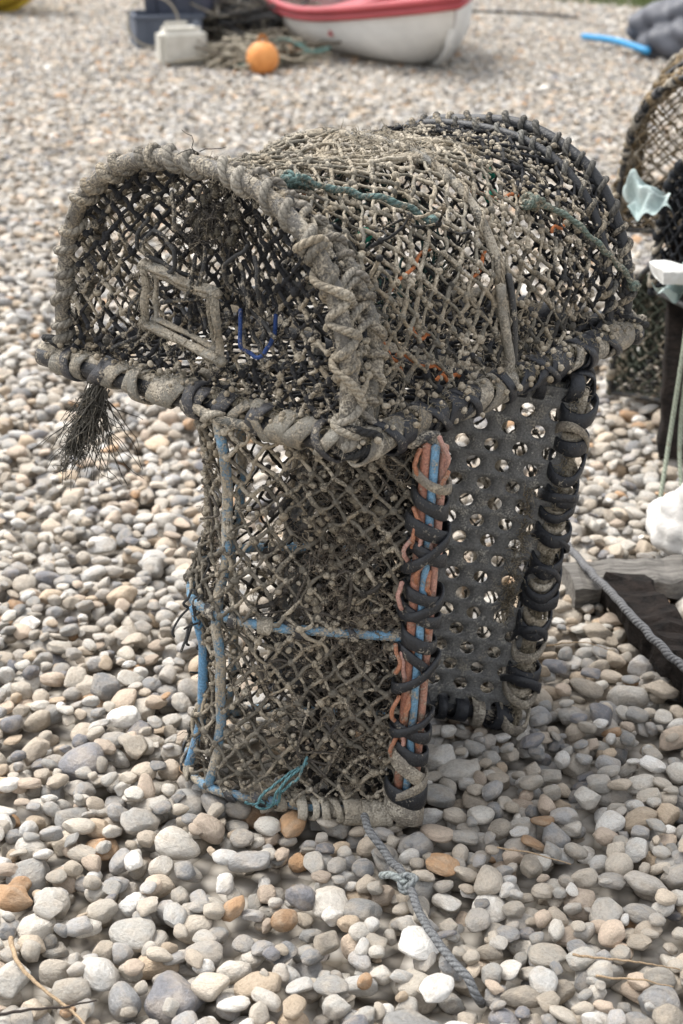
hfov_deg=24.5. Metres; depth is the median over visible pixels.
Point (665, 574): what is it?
wooden plank
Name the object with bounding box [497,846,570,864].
driftwood twig
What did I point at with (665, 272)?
white board
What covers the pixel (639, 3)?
grass bank
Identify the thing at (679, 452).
hanging cord
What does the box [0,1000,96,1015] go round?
driftwood twig
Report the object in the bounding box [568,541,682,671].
mooring rope
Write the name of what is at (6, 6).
rowing boat
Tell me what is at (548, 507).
lobster pot
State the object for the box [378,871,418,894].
rope knot
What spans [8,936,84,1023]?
driftwood twig
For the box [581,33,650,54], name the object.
plastic pipe
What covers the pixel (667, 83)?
lobster pot
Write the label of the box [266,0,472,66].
rowing boat
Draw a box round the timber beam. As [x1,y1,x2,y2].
[600,572,682,700]
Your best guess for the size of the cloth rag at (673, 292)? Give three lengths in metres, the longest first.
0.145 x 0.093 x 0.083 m
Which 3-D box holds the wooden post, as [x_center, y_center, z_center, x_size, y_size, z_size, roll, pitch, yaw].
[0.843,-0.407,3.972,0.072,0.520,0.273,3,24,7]
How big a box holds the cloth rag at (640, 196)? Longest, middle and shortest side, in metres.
0.139 x 0.120 x 0.083 m
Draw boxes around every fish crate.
[126,10,204,48]
[144,0,218,14]
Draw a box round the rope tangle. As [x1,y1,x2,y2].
[126,0,341,70]
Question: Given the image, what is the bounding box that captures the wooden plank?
[561,554,682,607]
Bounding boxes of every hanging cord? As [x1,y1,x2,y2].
[658,339,682,497]
[677,387,682,486]
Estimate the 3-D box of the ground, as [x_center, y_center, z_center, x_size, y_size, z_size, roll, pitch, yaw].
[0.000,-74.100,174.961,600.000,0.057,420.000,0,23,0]
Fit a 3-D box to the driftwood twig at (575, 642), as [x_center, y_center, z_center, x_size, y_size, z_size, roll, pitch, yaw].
[0.453,0.256,3.007,0.135,0.024,0.011,0,23,0]
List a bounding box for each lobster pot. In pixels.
[35,110,649,486]
[171,358,451,827]
[263,299,598,736]
[605,253,667,402]
[610,49,682,235]
[647,156,682,307]
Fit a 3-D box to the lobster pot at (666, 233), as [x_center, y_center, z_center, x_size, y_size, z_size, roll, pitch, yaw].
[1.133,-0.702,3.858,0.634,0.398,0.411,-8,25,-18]
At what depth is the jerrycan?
10.44 m
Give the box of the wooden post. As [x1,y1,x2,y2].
[656,240,682,458]
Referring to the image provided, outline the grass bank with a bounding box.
[554,0,658,7]
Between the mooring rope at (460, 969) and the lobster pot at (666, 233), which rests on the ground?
the mooring rope at (460, 969)
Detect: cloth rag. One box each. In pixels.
[622,169,671,220]
[651,263,682,302]
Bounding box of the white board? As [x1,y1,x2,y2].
[649,260,682,284]
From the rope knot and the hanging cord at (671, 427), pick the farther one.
the hanging cord at (671, 427)
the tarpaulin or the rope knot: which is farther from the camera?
the tarpaulin
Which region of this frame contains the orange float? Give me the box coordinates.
[246,34,278,74]
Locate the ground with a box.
[0,29,682,1023]
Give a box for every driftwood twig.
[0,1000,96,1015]
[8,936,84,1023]
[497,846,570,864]
[546,642,613,650]
[572,953,679,969]
[595,974,673,986]
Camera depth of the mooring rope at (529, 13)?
13.32 m
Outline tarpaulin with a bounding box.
[625,0,682,61]
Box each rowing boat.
[0,0,30,12]
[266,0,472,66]
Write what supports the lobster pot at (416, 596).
on the ground
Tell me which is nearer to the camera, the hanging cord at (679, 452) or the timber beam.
the timber beam
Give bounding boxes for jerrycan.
[155,20,206,67]
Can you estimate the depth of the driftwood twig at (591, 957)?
2.17 m
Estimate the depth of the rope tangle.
11.13 m
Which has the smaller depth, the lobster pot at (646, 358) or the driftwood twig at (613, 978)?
the driftwood twig at (613, 978)
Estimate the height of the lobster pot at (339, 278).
0.595 m
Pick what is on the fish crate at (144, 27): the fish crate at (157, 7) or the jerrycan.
the fish crate at (157, 7)
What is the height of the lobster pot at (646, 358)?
0.460 m
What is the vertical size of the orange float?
0.256 m
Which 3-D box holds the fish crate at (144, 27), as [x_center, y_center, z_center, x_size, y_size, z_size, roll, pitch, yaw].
[-1.285,-3.530,11.505,0.520,0.230,0.415,-6,24,-13]
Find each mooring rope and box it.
[360,812,484,1007]
[472,10,578,17]
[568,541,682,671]
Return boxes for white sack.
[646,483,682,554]

